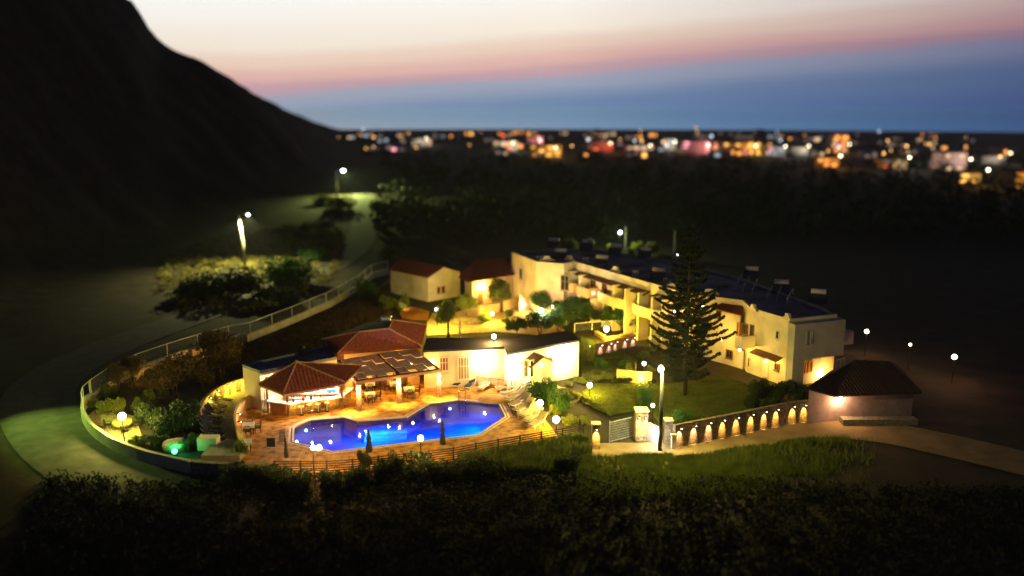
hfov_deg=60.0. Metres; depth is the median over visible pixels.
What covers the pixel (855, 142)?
town house
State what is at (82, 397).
railing
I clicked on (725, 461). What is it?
grass
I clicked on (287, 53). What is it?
sky
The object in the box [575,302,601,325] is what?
tree
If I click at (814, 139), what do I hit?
town house
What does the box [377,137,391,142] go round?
town house
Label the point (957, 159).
town house
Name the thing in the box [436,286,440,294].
window
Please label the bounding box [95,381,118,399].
shrub
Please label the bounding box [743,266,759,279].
solar water heater
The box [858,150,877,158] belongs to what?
town house
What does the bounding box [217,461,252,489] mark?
shrub
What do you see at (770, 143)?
town house
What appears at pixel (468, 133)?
town house
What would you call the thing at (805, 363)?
door
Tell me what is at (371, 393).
dining table
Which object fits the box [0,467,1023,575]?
undergrowth
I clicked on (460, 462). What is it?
shrub
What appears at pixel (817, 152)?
town house
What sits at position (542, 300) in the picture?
tree
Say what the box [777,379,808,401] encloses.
shrub
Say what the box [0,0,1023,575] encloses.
ground
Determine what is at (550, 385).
shrub
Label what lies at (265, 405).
closed parasol
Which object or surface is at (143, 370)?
stone wall
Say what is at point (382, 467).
shrub
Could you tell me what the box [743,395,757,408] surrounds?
shrub
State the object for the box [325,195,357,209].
shrub
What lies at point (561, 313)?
tree
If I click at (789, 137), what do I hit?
town house
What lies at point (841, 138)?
town house
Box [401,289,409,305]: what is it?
shrub
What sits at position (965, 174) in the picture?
town house
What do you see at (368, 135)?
town house
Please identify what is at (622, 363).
shrub
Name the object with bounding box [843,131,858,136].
town house
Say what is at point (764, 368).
door
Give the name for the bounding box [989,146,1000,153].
town house
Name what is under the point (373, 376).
door
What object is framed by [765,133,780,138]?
town house
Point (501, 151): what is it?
town house
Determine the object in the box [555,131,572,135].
town house
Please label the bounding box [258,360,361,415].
pool bar
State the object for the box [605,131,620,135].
town house
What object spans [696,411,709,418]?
shrub
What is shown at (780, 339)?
apartment building
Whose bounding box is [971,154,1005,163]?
town house
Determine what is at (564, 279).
window
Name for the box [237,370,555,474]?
pool deck
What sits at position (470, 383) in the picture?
sun lounger
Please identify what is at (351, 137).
town house
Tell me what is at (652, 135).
town house
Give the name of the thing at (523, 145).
town house
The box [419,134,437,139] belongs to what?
town house
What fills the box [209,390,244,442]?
terrace
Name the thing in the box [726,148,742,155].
town house
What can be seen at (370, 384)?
dining table
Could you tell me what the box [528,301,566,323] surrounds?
garden wall
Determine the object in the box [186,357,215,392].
tree
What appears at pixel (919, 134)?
town house
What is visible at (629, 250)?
tree
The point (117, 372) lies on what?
tree
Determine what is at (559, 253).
solar water heater
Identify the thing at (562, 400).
shrub
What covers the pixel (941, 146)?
town house
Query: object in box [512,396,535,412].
sun lounger
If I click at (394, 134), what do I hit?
town house
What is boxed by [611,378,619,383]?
shrub
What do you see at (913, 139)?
town house
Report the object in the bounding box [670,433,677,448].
gate pier
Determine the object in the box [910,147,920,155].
town house
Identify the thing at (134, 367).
tree
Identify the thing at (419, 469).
shrub
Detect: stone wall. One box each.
[133,365,153,378]
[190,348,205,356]
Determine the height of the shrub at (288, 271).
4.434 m
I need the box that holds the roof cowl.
[380,316,391,322]
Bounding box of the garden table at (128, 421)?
[112,417,132,426]
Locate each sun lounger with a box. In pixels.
[199,414,223,426]
[199,420,223,431]
[200,425,225,436]
[201,431,227,442]
[202,409,223,420]
[204,403,225,415]
[207,398,228,410]
[214,392,232,404]
[463,378,475,388]
[476,378,490,389]
[495,379,519,390]
[499,382,523,394]
[503,387,526,401]
[508,391,530,406]
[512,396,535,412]
[517,401,539,417]
[521,406,543,423]
[526,411,547,430]
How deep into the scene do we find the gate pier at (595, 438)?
68.47 m
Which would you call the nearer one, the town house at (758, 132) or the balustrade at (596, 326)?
the balustrade at (596, 326)
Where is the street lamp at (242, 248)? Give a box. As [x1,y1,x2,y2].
[236,201,246,266]
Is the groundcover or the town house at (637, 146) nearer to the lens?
the groundcover
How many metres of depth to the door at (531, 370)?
82.09 m
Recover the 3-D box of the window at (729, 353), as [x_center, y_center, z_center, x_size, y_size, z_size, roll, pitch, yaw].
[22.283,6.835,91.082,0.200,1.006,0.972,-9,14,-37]
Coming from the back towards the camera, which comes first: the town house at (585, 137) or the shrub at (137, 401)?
the town house at (585, 137)
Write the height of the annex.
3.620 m
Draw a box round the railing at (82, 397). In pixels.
[81,381,89,410]
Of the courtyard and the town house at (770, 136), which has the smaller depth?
the courtyard
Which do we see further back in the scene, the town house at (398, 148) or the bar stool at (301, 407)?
the town house at (398, 148)
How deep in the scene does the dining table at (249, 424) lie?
71.84 m
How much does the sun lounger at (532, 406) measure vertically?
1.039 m
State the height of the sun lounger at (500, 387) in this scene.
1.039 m
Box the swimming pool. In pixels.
[278,398,516,453]
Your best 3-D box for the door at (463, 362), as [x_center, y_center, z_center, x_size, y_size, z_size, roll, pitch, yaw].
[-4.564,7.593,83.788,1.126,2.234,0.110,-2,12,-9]
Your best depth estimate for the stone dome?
79.65 m
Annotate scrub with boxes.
[153,219,347,312]
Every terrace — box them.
[88,409,140,441]
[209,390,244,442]
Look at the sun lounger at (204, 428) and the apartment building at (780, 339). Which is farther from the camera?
the apartment building at (780, 339)
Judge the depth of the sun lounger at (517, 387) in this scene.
81.45 m
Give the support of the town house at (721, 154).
on the ground at (134, 150)
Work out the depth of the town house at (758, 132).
853.40 m
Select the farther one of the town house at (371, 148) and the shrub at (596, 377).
the town house at (371, 148)
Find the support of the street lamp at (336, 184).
on the ground at (134, 150)
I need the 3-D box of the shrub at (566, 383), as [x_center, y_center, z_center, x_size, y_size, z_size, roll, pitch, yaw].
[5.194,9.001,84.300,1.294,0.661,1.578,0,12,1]
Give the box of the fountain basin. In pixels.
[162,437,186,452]
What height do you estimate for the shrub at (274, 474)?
1.638 m
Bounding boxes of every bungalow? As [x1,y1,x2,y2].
[388,258,461,301]
[459,258,513,306]
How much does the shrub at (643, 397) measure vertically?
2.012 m
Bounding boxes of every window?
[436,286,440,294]
[439,357,449,372]
[441,286,445,293]
[518,268,522,279]
[559,275,569,291]
[634,315,636,331]
[716,310,721,319]
[725,349,732,359]
[740,323,747,335]
[745,357,750,368]
[749,324,753,335]
[773,363,779,371]
[774,330,779,339]
[804,331,808,344]
[809,331,812,344]
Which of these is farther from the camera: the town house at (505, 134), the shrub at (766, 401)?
the town house at (505, 134)
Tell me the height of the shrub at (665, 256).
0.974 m
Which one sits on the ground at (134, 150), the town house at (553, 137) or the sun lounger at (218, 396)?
the town house at (553, 137)
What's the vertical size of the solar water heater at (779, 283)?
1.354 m
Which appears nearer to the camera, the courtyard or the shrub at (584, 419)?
the shrub at (584, 419)
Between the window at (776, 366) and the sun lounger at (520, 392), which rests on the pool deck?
the sun lounger at (520, 392)
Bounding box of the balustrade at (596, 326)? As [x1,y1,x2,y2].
[574,320,621,331]
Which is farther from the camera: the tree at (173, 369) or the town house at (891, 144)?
the town house at (891, 144)
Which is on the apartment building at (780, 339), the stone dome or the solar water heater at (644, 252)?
the solar water heater at (644, 252)
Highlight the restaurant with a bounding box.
[321,318,426,391]
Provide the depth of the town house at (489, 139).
663.05 m
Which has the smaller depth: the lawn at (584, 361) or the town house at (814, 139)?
the lawn at (584, 361)
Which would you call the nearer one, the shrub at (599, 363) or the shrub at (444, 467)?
the shrub at (444, 467)
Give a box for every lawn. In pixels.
[580,336,636,378]
[582,376,748,425]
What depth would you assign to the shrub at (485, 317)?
108.68 m
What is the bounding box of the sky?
[131,0,1023,107]
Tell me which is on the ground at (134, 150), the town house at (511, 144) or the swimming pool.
the town house at (511, 144)
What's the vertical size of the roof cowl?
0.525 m
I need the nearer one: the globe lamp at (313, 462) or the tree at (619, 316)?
the globe lamp at (313, 462)
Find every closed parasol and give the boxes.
[260,389,264,410]
[263,389,266,411]
[283,436,289,462]
[366,428,372,456]
[440,419,445,450]
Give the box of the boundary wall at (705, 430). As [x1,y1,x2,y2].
[673,399,808,447]
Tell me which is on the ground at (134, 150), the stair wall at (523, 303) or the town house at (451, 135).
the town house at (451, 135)
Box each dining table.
[239,438,251,451]
[242,422,254,433]
[364,391,374,401]
[365,382,374,390]
[389,381,395,388]
[404,386,414,396]
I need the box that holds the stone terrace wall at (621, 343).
[595,335,635,353]
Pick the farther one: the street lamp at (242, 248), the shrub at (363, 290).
the street lamp at (242, 248)
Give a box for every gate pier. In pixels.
[591,421,600,449]
[634,407,648,440]
[663,417,673,443]
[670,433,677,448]
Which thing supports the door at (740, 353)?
in the apartment building at (780, 339)
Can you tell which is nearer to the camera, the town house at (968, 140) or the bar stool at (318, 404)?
the bar stool at (318, 404)
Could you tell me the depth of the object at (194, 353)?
93.95 m
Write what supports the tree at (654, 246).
on the ground at (134, 150)
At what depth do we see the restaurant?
82.44 m
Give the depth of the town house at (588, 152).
454.93 m
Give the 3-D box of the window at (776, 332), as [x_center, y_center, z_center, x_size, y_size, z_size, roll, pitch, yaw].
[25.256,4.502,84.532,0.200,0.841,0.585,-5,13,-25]
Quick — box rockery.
[450,316,485,324]
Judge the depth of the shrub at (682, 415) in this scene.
73.81 m
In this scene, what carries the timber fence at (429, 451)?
on the fence footing
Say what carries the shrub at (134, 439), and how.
on the ground at (134, 150)
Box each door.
[353,373,366,390]
[372,370,386,388]
[393,367,407,384]
[458,357,469,379]
[478,289,482,304]
[523,359,527,377]
[529,359,533,377]
[590,280,595,288]
[601,283,606,294]
[736,322,739,335]
[737,350,743,368]
[760,358,768,379]
[804,361,806,374]
[808,360,812,372]
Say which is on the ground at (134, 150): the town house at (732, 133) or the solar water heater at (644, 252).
the town house at (732, 133)
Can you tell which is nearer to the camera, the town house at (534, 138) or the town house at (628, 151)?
the town house at (628, 151)
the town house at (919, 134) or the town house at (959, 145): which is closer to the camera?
the town house at (959, 145)
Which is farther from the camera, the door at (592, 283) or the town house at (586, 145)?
the town house at (586, 145)
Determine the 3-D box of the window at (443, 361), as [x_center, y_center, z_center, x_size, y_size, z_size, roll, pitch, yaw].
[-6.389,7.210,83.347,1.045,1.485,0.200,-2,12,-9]
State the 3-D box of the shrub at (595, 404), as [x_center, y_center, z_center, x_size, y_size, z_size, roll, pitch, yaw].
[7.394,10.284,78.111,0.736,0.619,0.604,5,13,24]
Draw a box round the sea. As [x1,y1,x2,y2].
[283,108,1023,131]
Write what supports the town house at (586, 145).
on the ground at (134, 150)
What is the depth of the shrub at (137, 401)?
77.50 m
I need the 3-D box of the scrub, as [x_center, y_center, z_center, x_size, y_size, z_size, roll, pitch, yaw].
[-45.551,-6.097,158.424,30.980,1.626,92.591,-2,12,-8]
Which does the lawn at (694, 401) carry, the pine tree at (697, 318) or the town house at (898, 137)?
the pine tree at (697, 318)
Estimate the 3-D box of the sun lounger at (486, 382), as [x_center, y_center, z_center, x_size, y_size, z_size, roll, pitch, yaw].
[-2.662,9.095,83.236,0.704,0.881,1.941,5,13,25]
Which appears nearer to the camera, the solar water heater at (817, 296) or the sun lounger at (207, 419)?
the sun lounger at (207, 419)
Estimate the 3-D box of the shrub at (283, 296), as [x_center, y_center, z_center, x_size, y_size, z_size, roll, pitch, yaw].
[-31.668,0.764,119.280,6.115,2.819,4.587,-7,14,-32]
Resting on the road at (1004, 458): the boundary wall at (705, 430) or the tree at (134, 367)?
the boundary wall at (705, 430)
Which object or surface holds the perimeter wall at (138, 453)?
on the ground at (134, 150)
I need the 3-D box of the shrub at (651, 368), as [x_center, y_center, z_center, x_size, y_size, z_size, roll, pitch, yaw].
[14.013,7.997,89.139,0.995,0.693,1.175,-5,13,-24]
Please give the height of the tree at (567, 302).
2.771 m
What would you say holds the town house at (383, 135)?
on the ground at (134, 150)
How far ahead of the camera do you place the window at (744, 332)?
88.81 m
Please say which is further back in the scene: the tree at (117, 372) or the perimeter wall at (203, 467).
the tree at (117, 372)
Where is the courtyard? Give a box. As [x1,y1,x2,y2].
[427,307,564,334]
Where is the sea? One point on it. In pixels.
(944, 119)
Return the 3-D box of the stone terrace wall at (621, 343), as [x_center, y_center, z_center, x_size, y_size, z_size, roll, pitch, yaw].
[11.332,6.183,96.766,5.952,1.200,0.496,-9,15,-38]
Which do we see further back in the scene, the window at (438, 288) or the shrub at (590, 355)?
the window at (438, 288)
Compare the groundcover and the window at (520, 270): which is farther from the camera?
the window at (520, 270)
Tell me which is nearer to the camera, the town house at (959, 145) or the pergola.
the pergola
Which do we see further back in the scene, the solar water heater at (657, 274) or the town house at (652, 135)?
the town house at (652, 135)
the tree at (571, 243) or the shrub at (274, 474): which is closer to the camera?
the shrub at (274, 474)
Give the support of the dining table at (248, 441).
on the pool deck
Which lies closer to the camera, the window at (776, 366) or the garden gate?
the garden gate
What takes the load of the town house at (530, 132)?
on the ground at (134, 150)
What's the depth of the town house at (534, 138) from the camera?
577.35 m
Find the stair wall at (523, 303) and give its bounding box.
[519,294,528,311]
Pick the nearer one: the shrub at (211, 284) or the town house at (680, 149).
the shrub at (211, 284)
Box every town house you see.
[342,134,361,139]
[357,132,374,137]
[362,144,381,151]
[374,131,384,136]
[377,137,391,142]
[378,133,388,137]
[386,132,401,137]
[386,143,403,149]
[391,144,405,151]
[401,137,411,143]
[411,137,432,145]
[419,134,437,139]
[432,131,445,134]
[437,133,445,138]
[443,133,457,137]
[464,131,473,135]
[484,136,498,142]
[493,139,517,150]
[495,148,509,155]
[497,131,515,134]
[500,132,511,137]
[515,130,527,134]
[518,142,530,148]
[526,131,536,135]
[526,133,542,143]
[529,142,560,157]
[547,133,561,137]
[548,134,559,139]
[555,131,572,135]
[577,133,588,138]
[583,134,599,139]
[583,142,589,148]
[583,150,593,158]
[590,128,602,133]
[590,137,605,141]
[590,140,613,151]
[591,132,607,136]
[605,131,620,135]
[610,140,622,146]
[624,134,635,139]
[624,144,653,153]
[626,149,637,156]
[632,133,642,138]
[638,149,656,157]
[647,132,658,137]
[653,144,662,151]
[659,136,675,149]
[674,146,686,153]
[679,138,711,153]
[692,133,711,137]
[709,150,729,157]
[713,140,760,154]
[717,130,727,134]
[726,131,740,135]
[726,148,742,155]
[733,134,752,139]
[751,129,766,134]
[760,145,785,155]
[764,141,777,145]
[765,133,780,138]
[785,135,797,140]
[786,145,808,155]
[794,137,808,142]
[796,133,810,135]
[797,138,807,143]
[806,134,823,138]
[808,136,820,141]
[808,156,840,167]
[811,149,823,156]
[826,131,849,152]
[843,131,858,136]
[848,139,865,145]
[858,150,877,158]
[862,139,884,144]
[873,158,909,168]
[881,141,895,147]
[885,139,908,141]
[888,136,907,139]
[896,141,912,147]
[899,147,909,154]
[907,137,920,141]
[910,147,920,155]
[913,144,935,150]
[917,132,936,136]
[920,136,933,140]
[922,135,937,139]
[922,139,936,143]
[927,159,931,167]
[931,143,946,150]
[931,148,970,170]
[946,170,988,183]
[951,143,967,149]
[955,148,968,155]
[960,137,973,142]
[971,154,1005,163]
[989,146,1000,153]
[995,147,1018,154]
[998,168,1023,187]
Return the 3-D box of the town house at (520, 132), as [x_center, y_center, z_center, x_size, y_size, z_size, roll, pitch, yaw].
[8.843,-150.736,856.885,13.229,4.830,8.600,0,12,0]
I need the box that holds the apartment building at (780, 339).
[512,248,853,384]
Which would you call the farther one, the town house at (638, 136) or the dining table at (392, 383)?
the town house at (638, 136)
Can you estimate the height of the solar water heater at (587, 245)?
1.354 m
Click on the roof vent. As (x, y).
(301, 348)
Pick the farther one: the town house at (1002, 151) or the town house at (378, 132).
the town house at (378, 132)
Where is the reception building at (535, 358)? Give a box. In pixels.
[423,330,579,389]
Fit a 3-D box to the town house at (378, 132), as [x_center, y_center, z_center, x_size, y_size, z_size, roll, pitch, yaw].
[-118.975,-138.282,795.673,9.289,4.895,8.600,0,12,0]
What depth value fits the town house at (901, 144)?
573.80 m
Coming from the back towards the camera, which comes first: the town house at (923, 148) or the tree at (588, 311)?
the town house at (923, 148)
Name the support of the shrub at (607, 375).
on the ground at (134, 150)
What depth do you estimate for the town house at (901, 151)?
488.79 m
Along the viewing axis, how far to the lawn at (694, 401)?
80.99 m
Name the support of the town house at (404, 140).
on the ground at (134, 150)
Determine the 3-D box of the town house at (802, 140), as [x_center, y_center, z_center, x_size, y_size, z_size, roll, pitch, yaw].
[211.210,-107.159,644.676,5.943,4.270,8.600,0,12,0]
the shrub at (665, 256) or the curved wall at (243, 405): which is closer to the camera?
the curved wall at (243, 405)
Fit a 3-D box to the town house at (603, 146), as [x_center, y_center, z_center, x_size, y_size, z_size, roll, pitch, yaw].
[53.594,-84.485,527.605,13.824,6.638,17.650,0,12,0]
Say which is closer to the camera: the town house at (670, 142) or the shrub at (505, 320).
the shrub at (505, 320)
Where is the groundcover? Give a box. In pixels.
[399,307,428,319]
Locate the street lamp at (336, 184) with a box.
[336,170,339,194]
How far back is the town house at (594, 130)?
854.87 m
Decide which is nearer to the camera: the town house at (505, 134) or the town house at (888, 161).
the town house at (888, 161)
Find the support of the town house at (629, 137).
on the ground at (134, 150)
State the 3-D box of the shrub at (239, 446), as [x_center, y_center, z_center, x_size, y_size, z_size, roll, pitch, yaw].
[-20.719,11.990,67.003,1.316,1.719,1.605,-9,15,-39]
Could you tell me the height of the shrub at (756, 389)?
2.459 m
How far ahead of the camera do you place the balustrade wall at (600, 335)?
101.24 m
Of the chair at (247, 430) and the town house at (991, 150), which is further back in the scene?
the town house at (991, 150)
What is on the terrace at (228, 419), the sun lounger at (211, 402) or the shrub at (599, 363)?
the sun lounger at (211, 402)
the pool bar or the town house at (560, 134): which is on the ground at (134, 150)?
the town house at (560, 134)
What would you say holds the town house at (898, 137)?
on the ground at (134, 150)
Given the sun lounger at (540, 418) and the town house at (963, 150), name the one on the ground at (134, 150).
the town house at (963, 150)
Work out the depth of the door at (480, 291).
118.06 m
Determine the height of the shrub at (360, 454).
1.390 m
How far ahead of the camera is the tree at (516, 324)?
102.21 m
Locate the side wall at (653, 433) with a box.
[647,422,658,445]
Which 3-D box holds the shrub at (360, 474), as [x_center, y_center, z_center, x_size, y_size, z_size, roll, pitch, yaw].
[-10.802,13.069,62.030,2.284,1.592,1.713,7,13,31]
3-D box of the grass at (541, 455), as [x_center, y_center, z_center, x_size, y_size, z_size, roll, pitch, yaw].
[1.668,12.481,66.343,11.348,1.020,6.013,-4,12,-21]
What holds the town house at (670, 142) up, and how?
on the ground at (134, 150)
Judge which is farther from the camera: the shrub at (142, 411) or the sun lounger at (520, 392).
the sun lounger at (520, 392)
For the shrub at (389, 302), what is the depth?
115.63 m
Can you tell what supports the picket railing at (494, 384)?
on the pool deck
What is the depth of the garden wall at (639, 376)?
85.23 m
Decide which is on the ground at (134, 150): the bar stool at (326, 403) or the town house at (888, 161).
the town house at (888, 161)
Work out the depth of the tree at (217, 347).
84.33 m
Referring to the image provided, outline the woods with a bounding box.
[369,147,1023,238]
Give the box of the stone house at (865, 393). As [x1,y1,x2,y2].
[805,360,921,425]
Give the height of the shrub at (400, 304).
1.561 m
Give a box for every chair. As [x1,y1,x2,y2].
[103,419,111,430]
[134,416,140,427]
[244,426,251,436]
[255,421,261,432]
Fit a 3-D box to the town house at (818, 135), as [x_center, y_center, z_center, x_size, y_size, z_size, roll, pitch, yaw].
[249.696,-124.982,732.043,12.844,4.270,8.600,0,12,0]
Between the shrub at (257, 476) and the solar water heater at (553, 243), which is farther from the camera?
the solar water heater at (553, 243)
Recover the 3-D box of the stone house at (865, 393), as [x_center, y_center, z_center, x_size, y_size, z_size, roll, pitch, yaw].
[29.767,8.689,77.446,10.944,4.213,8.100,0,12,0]
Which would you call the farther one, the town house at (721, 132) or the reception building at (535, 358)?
the town house at (721, 132)
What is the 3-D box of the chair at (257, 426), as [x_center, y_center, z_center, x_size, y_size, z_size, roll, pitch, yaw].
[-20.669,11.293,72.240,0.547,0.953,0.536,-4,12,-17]
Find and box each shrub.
[86,398,99,407]
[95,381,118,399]
[95,397,122,414]
[114,397,125,411]
[124,433,140,443]
[130,396,143,409]
[133,402,167,428]
[138,432,169,447]
[140,389,155,404]
[147,398,198,436]
[156,386,168,397]
[172,266,264,298]
[177,400,200,429]
[179,432,199,451]
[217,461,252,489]
[231,438,247,454]
[239,464,267,487]
[253,285,300,306]
[256,256,319,287]
[260,463,291,491]
[283,468,313,494]
[296,243,325,261]
[310,194,331,203]
[317,469,351,491]
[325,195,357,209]
[343,464,369,486]
[353,277,377,298]
[356,450,371,466]
[369,199,388,209]
[372,450,404,482]
[378,294,397,309]
[395,298,406,310]
[396,449,435,483]
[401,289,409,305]
[423,459,456,480]
[446,461,477,481]
[451,455,481,479]
[473,455,502,482]
[478,312,491,321]
[501,315,509,324]
[504,309,513,316]
[525,380,547,400]
[540,377,557,398]
[546,387,571,413]
[548,404,563,415]
[558,453,581,471]
[560,380,572,386]
[561,414,576,425]
[573,375,587,383]
[577,415,591,424]
[583,397,590,403]
[586,350,593,360]
[588,374,601,380]
[592,357,606,368]
[592,402,599,408]
[601,371,613,378]
[605,409,611,415]
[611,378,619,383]
[618,359,630,368]
[625,362,632,369]
[636,386,652,406]
[637,351,650,358]
[645,344,656,351]
[646,365,656,371]
[657,253,672,259]
[672,409,693,423]
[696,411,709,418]
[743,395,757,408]
[747,377,769,401]
[758,397,786,406]
[766,382,787,401]
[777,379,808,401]
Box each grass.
[457,430,593,475]
[575,433,875,503]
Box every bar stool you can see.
[298,405,303,415]
[315,402,320,412]
[324,401,328,411]
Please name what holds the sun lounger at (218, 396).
on the terrace at (228, 419)
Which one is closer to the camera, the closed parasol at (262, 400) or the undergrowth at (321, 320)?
the closed parasol at (262, 400)
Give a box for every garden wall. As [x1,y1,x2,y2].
[478,297,518,315]
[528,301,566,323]
[617,369,651,382]
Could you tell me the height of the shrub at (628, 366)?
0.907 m
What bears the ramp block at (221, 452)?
on the pool deck
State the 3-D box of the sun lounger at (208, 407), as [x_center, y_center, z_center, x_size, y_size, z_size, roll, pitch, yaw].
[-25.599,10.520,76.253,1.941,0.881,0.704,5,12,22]
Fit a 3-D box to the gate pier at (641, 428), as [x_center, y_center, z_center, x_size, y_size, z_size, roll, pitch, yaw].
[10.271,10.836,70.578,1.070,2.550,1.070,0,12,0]
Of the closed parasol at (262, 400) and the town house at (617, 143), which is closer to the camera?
the closed parasol at (262, 400)
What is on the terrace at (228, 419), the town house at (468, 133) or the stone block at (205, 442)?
the stone block at (205, 442)
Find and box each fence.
[90,261,387,392]
[273,424,583,475]
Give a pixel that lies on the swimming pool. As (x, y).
(341, 434)
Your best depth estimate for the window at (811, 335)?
83.19 m
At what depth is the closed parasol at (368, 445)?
66.81 m
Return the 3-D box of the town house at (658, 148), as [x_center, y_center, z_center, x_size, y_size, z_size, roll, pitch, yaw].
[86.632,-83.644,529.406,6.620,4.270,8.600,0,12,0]
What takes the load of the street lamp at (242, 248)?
on the ground at (134, 150)
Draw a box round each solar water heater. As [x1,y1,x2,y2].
[545,238,559,248]
[552,248,566,259]
[579,239,593,250]
[593,255,608,266]
[607,243,621,254]
[637,247,651,258]
[649,267,665,280]
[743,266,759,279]
[772,279,789,293]
[808,289,827,304]
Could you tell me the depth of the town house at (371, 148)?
525.93 m
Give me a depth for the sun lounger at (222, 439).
69.86 m
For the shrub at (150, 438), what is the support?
on the ground at (134, 150)
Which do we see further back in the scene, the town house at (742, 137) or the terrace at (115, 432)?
the town house at (742, 137)
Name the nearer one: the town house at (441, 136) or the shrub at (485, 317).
the shrub at (485, 317)
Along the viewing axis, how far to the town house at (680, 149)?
499.72 m
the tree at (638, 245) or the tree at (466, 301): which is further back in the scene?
the tree at (638, 245)
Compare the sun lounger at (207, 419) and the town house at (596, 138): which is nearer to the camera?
the sun lounger at (207, 419)
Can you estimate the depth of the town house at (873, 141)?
620.52 m
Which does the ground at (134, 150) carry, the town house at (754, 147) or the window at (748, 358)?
the town house at (754, 147)
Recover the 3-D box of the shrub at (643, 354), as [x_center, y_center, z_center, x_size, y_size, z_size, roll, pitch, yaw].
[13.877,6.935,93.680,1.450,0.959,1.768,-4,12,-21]
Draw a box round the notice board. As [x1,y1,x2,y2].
[266,438,275,456]
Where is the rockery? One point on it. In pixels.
(469, 320)
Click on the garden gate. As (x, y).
(625, 428)
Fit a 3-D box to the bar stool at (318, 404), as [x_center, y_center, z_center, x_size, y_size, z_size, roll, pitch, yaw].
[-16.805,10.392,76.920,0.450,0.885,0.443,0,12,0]
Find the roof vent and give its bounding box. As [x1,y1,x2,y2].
[298,345,304,355]
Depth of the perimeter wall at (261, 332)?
106.98 m
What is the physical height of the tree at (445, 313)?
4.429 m
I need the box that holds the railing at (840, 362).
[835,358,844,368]
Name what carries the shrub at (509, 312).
on the courtyard
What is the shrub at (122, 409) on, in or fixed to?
on the terrace at (115, 432)
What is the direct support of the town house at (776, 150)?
on the ground at (134, 150)
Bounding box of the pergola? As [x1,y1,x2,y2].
[337,349,441,410]
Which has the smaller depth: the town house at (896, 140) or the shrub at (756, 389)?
the shrub at (756, 389)
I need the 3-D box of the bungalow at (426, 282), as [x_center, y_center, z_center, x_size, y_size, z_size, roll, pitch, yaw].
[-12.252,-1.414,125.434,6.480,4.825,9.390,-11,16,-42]
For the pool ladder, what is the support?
attached to the swimming pool
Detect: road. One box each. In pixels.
[0,177,378,533]
[590,421,1023,474]
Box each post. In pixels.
[459,319,460,337]
[658,370,663,450]
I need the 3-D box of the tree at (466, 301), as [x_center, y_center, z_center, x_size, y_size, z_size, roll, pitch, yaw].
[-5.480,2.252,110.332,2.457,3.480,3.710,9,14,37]
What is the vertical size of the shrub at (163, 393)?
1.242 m
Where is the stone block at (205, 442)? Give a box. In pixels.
[197,434,219,450]
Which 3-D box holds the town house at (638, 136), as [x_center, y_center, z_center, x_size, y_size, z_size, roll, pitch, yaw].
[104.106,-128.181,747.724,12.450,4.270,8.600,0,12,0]
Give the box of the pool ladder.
[458,389,465,411]
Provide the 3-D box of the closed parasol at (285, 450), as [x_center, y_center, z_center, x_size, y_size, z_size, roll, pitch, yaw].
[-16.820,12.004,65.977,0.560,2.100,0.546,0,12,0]
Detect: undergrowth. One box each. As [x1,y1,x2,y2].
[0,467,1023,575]
[120,281,394,390]
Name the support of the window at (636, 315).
in the apartment building at (780, 339)
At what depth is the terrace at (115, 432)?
73.85 m
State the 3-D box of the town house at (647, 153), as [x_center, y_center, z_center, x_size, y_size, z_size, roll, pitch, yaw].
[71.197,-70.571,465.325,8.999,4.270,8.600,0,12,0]
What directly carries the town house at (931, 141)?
on the ground at (134, 150)
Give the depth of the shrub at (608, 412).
76.20 m
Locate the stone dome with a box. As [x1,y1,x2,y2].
[478,394,509,403]
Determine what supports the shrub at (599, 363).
on the lawn at (584, 361)
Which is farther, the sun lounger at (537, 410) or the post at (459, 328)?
the post at (459, 328)
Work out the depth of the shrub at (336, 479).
61.23 m
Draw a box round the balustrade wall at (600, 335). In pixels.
[594,331,632,341]
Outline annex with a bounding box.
[242,346,336,408]
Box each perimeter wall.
[80,393,190,472]
[92,269,388,399]
[190,461,268,476]
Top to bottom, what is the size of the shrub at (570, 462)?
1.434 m
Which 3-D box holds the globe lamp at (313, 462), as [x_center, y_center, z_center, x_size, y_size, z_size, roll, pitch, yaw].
[-13.854,12.371,62.954,0.762,2.590,0.380,0,12,0]
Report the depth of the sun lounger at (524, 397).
78.68 m
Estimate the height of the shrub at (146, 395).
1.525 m
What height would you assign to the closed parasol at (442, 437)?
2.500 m
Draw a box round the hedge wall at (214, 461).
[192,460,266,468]
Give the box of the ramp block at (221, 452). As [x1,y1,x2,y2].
[201,443,249,461]
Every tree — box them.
[104,363,130,392]
[119,355,147,383]
[137,367,164,398]
[151,351,195,397]
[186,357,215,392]
[195,329,244,382]
[432,298,457,336]
[455,293,481,315]
[483,277,511,312]
[505,316,527,335]
[525,309,553,333]
[528,290,551,308]
[541,303,579,331]
[551,295,575,307]
[560,238,578,248]
[569,296,589,317]
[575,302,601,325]
[600,305,634,330]
[626,247,635,254]
[631,241,644,251]
[644,242,659,257]
[646,224,737,395]
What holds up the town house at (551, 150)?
on the ground at (134, 150)
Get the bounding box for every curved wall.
[198,378,243,424]
[233,395,250,439]
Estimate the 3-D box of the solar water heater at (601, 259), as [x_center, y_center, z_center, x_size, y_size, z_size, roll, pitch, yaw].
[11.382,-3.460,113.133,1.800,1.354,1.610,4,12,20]
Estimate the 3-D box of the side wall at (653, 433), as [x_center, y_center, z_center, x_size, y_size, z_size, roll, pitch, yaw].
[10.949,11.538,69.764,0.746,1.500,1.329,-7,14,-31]
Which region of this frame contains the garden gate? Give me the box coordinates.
[609,415,634,443]
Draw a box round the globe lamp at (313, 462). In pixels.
[312,450,318,479]

